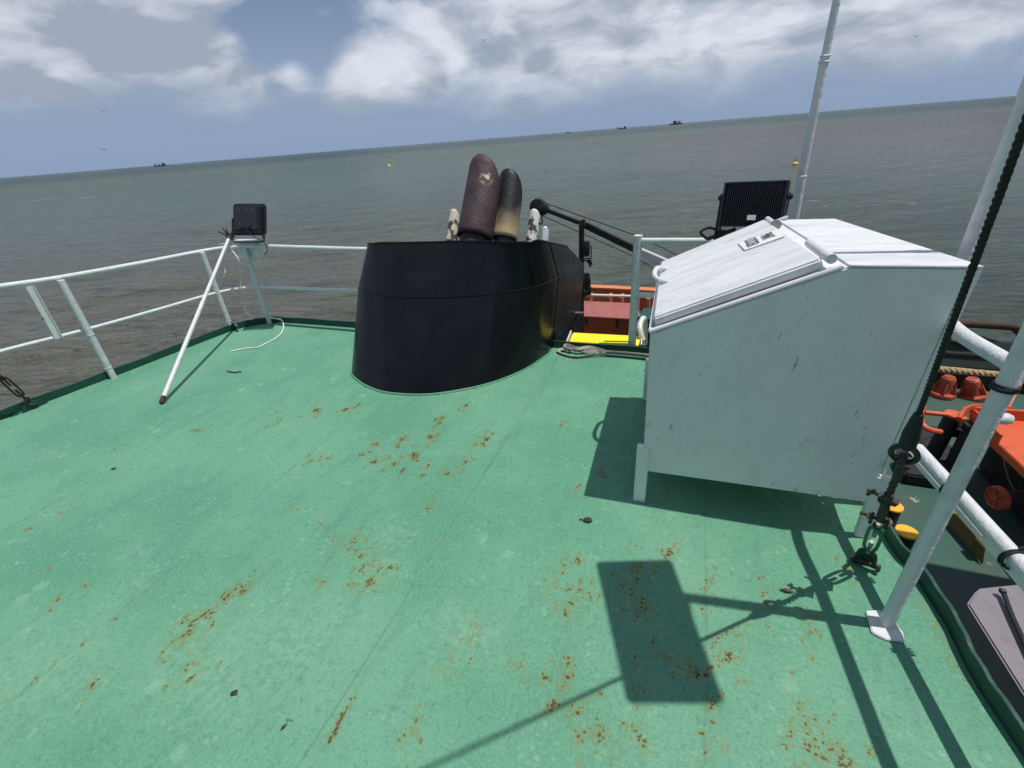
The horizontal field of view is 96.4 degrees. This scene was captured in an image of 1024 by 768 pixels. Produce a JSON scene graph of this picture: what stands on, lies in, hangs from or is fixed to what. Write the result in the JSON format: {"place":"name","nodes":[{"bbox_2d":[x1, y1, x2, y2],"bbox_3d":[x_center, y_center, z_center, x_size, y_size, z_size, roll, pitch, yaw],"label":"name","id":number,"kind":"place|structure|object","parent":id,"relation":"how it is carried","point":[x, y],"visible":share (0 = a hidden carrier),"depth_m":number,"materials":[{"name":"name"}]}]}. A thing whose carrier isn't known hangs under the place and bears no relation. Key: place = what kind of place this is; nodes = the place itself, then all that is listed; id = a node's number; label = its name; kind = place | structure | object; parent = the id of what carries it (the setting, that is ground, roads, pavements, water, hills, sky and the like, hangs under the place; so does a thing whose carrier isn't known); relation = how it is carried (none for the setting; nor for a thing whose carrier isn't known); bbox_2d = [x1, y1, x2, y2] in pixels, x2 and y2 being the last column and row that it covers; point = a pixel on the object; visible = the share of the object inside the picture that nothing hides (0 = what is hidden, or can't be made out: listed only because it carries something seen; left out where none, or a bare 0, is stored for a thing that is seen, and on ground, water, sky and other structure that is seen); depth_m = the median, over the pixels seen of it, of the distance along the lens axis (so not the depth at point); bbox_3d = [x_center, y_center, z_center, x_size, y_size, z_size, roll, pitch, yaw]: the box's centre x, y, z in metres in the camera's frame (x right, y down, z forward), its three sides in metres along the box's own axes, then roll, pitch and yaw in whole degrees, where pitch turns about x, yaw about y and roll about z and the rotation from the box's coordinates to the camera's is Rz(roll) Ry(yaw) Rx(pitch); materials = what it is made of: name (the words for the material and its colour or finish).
{"place":"outdoors","nodes":[
{"label":"outdoors","id":0,"kind":"place"},
{"bbox_2d":[0,96,1023,409],"bbox_3d":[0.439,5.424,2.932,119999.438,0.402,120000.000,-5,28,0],"label":"sea","id":1,"kind":"structure","parent":0,"point":[916,174],"depth_m":46.60,"materials":[{"name":"liquid"}]},
{"bbox_2d":[0,0,1023,177],"label":"sky","id":2,"kind":"structure","parent":0,"point":[274,77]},
{"bbox_2d":[558,314,580,340],"bbox_3d":[-0.110,0.263,5.860,1.800,2.294,1.000,7,30,20],"label":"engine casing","id":3,"kind":"object","parent":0,"point":[575,326],"visible":0.05,"depth_m":5.15,"materials":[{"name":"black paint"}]},
{"bbox_2d":[639,308,651,346],"bbox_3d":[2.633,-0.791,8.632,0.440,1.125,0.600,7,30,20],"label":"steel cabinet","id":4,"kind":"object","parent":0,"point":[646,312],"visible":0.18,"depth_m":8.36,"materials":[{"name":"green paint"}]},
{"bbox_2d":[885,387,1023,615],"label":"deck","id":5,"kind":"structure","parent":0,"point":[960,573],"depth_m":4.99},
{"bbox_2d":[579,219,592,332],"bbox_3d":[1.248,-1.293,7.871,0.263,2.925,0.154,22,38,39],"label":"signal post","id":6,"kind":"object","parent":5,"relation":"on","point":[584,248],"visible":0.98,"depth_m":7.46,"materials":[{"name":"black metal"}]},
{"bbox_2d":[530,198,676,267],"bbox_3d":[1.649,-1.486,7.835,2.623,3.240,0.279,7,31,21],"label":"deck crane","id":7,"kind":"object","parent":5,"relation":"on","point":[541,206],"visible":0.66,"depth_m":7.32,"materials":[{"name":"black paint"}]},
{"bbox_2d":[584,301,629,334],"bbox_3d":[1.763,-1.123,9.478,1.370,1.029,0.562,7,30,20],"label":"deck box","id":8,"kind":"object","parent":5,"relation":"on","point":[611,318],"visible":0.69,"depth_m":9.15,"materials":[{"name":"red paint"}]},
{"bbox_2d":[588,294,638,306],"bbox_3d":[1.928,-1.350,9.719,1.569,1.173,0.056,7,30,20],"label":"stern rail","id":9,"kind":"object","parent":5,"relation":"on","point":[608,295],"visible":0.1,"depth_m":9.39,"materials":[{"name":"white metal"}]},
{"bbox_2d":[584,285,654,311],"bbox_3d":[0.654,-0.806,8.987,10.640,1.095,4.592,-11,29,-11],"label":"bulwark","id":10,"kind":"object","parent":5,"relation":"on","point":[621,290],"visible":0.06,"depth_m":10.03,"materials":[{"name":"orange paint"}]},
{"bbox_2d":[636,310,641,335],"bbox_3d":[2.431,-0.931,8.946,0.256,1.100,0.260,-5,28,0],"label":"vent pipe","id":11,"kind":"object","parent":5,"relation":"on","point":[639,313],"visible":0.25,"depth_m":8.66,"materials":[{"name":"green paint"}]},
{"bbox_2d":[887,503,903,527],"bbox_3d":[4.141,1.468,5.045,0.194,0.350,0.196,-5,28,0],"label":"bollard","id":12,"kind":"object","parent":5,"relation":"on","point":[894,513],"visible":0.39,"depth_m":4.93,"materials":[{"name":"yellow metal"}]},
{"bbox_2d":[894,524,918,549],"bbox_3d":[4.025,1.648,4.729,0.194,0.350,0.196,-5,28,0],"label":"bollard","id":13,"kind":"object","parent":5,"relation":"on","point":[908,535],"visible":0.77,"depth_m":4.63,"materials":[{"name":"yellow metal"}]},
{"bbox_2d":[930,374,956,400],"bbox_3d":[6.904,0.032,7.299,0.356,0.355,0.360,-5,28,0],"label":"fairlead","id":14,"kind":"object","parent":5,"relation":"on","point":[943,386],"visible":0.94,"depth_m":7.24,"materials":[{"name":"red paint"}]},
{"bbox_2d":[893,382,1023,523],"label":"towing frame","id":15,"kind":"object","parent":5,"relation":"on","point":[1001,463],"visible":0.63,"depth_m":5.49,"materials":[{"name":"orange paint"}]},
{"bbox_2d":[984,485,1023,510],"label":"roller","id":16,"kind":"object","parent":15,"relation":"attached to","point":[999,498],"visible":1,"depth_m":4.89,"materials":[{"name":"red paint"}]},
{"bbox_2d":[948,511,984,564],"bbox_3d":[4.817,1.584,4.844,0.080,0.220,0.634,1,29,11],"label":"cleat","id":17,"kind":"object","parent":5,"relation":"on","point":[966,535],"visible":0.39,"depth_m":4.83,"materials":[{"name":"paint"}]},
{"bbox_2d":[958,376,987,401],"bbox_3d":[7.304,0.078,7.210,0.350,0.405,0.358,-5,28,0],"label":"fairlead","id":18,"kind":"object","parent":5,"relation":"on","point":[972,390],"visible":0.96,"depth_m":7.14,"materials":[{"name":"red paint"}]},
{"bbox_2d":[933,334,1023,393],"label":"stern fender","id":19,"kind":"object","parent":5,"relation":"on","point":[961,363],"visible":0.18,"depth_m":7.42,"materials":[{"name":"black rubber"}]},
{"bbox_2d":[958,320,1021,335],"bbox_3d":[7.142,-0.626,7.777,2.338,1.006,0.124,7,30,20],"label":"rusty rail","id":20,"kind":"object","parent":19,"relation":"attached to","point":[1015,328],"visible":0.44,"depth_m":7.31,"materials":[{"name":"metal"}]},
{"bbox_2d":[959,585,1023,722],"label":"ventilation trunk","id":21,"kind":"object","parent":5,"relation":"on","point":[992,620],"visible":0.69,"depth_m":2.74,"materials":[{"name":"paint"}]},
{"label":"deckhouse","id":22,"kind":"object","parent":5,"relation":"on","visible":0},
{"bbox_2d":[0,316,1023,767],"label":"deck","id":23,"kind":"structure","parent":22,"relation":"on","point":[318,544],"depth_m":2.14,"materials":[{"name":"green paint"}]},
{"bbox_2d":[0,375,47,413],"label":"port stay","id":24,"kind":"object","parent":23,"relation":"on","point":[29,404],"visible":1,"depth_m":4.07,"materials":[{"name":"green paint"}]},
{"bbox_2d":[0,244,366,378],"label":"port railing","id":25,"kind":"object","parent":23,"relation":"on","point":[47,318],"visible":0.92,"depth_m":4.64,"materials":[{"name":"white metal"}]},
{"bbox_2d":[218,243,231,284],"bbox_3d":[-3.431,-1.426,5.499,0.488,0.510,0.094,6,30,19],"label":"cable tail","id":26,"kind":"object","parent":25,"relation":"attached to","point":[226,263],"visible":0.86,"depth_m":5.46},
{"bbox_2d":[232,204,267,259],"bbox_3d":[-2.984,-1.676,5.122,0.649,0.636,0.314,4,30,16],"label":"floodlight","id":27,"kind":"object","parent":25,"relation":"attached to","point":[249,219],"visible":1,"depth_m":5.00,"materials":[{"name":"metal"}]},
{"bbox_2d":[229,247,283,351],"bbox_3d":[-2.995,-1.013,5.210,0.478,0.960,0.920,-11,29,-11],"label":"cable","id":28,"kind":"object","parent":25,"relation":"hanging from","point":[253,315],"visible":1,"depth_m":5.42,"materials":[{"name":"white rubber"}]},
{"bbox_2d":[159,228,231,403],"bbox_3d":[-3.203,-0.810,4.650,0.209,1.171,2.054,-5,28,0],"label":"leaning pole","id":29,"kind":"object","parent":23,"relation":"on","point":[228,235],"visible":0.91,"depth_m":4.53,"materials":[{"name":"white metal"}]},
{"bbox_2d":[230,690,237,696],"bbox_3d":[-1.096,1.218,1.804,0.028,0.008,0.023,-11,29,-11],"label":"pebble","id":30,"kind":"object","parent":23,"relation":"on","point":[233,693],"visible":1,"depth_m":1.80,"materials":[{"name":"grey stone"}]},
{"bbox_2d":[232,322,238,328],"bbox_3d":[-3.378,-0.711,5.591,0.140,0.086,0.033,18,36,36],"label":"pad eye","id":31,"kind":"object","parent":23,"relation":"on","point":[234,325],"visible":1,"depth_m":5.56,"materials":[{"name":"metal"}]},
{"bbox_2d":[350,154,583,395],"bbox_3d":[-0.479,-1.189,4.347,1.869,1.740,2.322,7,30,20],"label":"funnel","id":32,"kind":"object","parent":23,"relation":"on","point":[475,306],"visible":1,"depth_m":3.92,"materials":[{"name":"black paint"}]},
{"bbox_2d":[582,517,592,522],"bbox_3d":[0.407,0.734,2.470,0.054,0.015,0.046,-5,28,0],"label":"pebble","id":33,"kind":"object","parent":23,"relation":"on","point":[587,520],"visible":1,"depth_m":2.46,"materials":[{"name":"grey stone"}]},
{"bbox_2d":[557,343,648,357],"bbox_3d":[0.879,-0.273,4.198,0.981,0.077,0.193,8,31,22],"label":"rope","id":34,"kind":"object","parent":23,"relation":"on","point":[592,349],"visible":0.92,"depth_m":4.26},
{"bbox_2d":[566,316,646,346],"bbox_3d":[1.173,0.140,5.487,0.773,2.372,1.593,4,29,15],"label":"ladder","id":35,"kind":"object","parent":23,"relation":"attached to","point":[609,338],"visible":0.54,"depth_m":4.46,"materials":[{"name":"yellow metal"}]},
{"bbox_2d":[628,234,712,345],"bbox_3d":[1.687,-0.662,3.765,1.420,1.051,0.312,18,36,36],"label":"aft railing","id":36,"kind":"object","parent":23,"relation":"on","point":[638,242],"visible":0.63,"depth_m":3.94,"materials":[{"name":"white metal"}]},
{"bbox_2d":[713,180,792,239],"bbox_3d":[1.621,-1.133,3.115,0.455,0.464,0.168,15,34,32],"label":"floodlight","id":37,"kind":"object","parent":36,"relation":"attached to","point":[745,204],"visible":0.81,"depth_m":3.06,"materials":[{"name":"black metal"}]},
{"bbox_2d":[699,222,735,240],"bbox_3d":[1.479,-1.106,3.287,0.236,0.158,0.093,17,35,34],"label":"rail clamp","id":38,"kind":"object","parent":37,"relation":"attached to","point":[722,231],"visible":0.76,"depth_m":3.27,"materials":[{"name":"metal"}]},
{"bbox_2d":[782,588,804,595],"bbox_3d":[1.231,0.910,2.011,0.097,0.010,0.022,5,30,18],"label":"leaf","id":39,"kind":"object","parent":23,"relation":"on","point":[787,589],"visible":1,"depth_m":2.01,"materials":[{"name":"brown plant"}]},
{"bbox_2d":[633,215,983,538],"bbox_3d":[1.337,-0.167,2.567,1.133,1.368,1.196,5,30,16],"label":"paint locker","id":40,"kind":"object","parent":23,"relation":"on","point":[796,355],"visible":0.97,"depth_m":2.03,"materials":[{"name":"metal"}]},
{"bbox_2d":[789,0,840,219],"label":"whip mast","id":41,"kind":"object","parent":23,"relation":"on","point":[823,62],"visible":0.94,"depth_m":2.98,"materials":[{"name":"white metal"}]},
{"bbox_2d":[850,113,1023,571],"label":"stay wire","id":42,"kind":"object","parent":23,"relation":"on","point":[909,439],"visible":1,"depth_m":1.38,"materials":[{"name":"black metal"}]},
{"bbox_2d":[862,76,1023,503],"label":"mast pole","id":43,"kind":"object","parent":23,"relation":"on","point":[966,250],"visible":0.5,"depth_m":1.69,"materials":[{"name":"white metal"}]},
{"bbox_2d":[866,322,1023,642],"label":"post","id":44,"kind":"object","parent":23,"relation":"on","point":[1004,386],"visible":1,"depth_m":1.49,"materials":[{"name":"white metal"}]},
{"bbox_2d":[908,321,1023,591],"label":"starboard railing","id":45,"kind":"object","parent":23,"relation":"on","point":[1003,549],"visible":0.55,"depth_m":1.58,"materials":[{"name":"white metal"}]}
]}

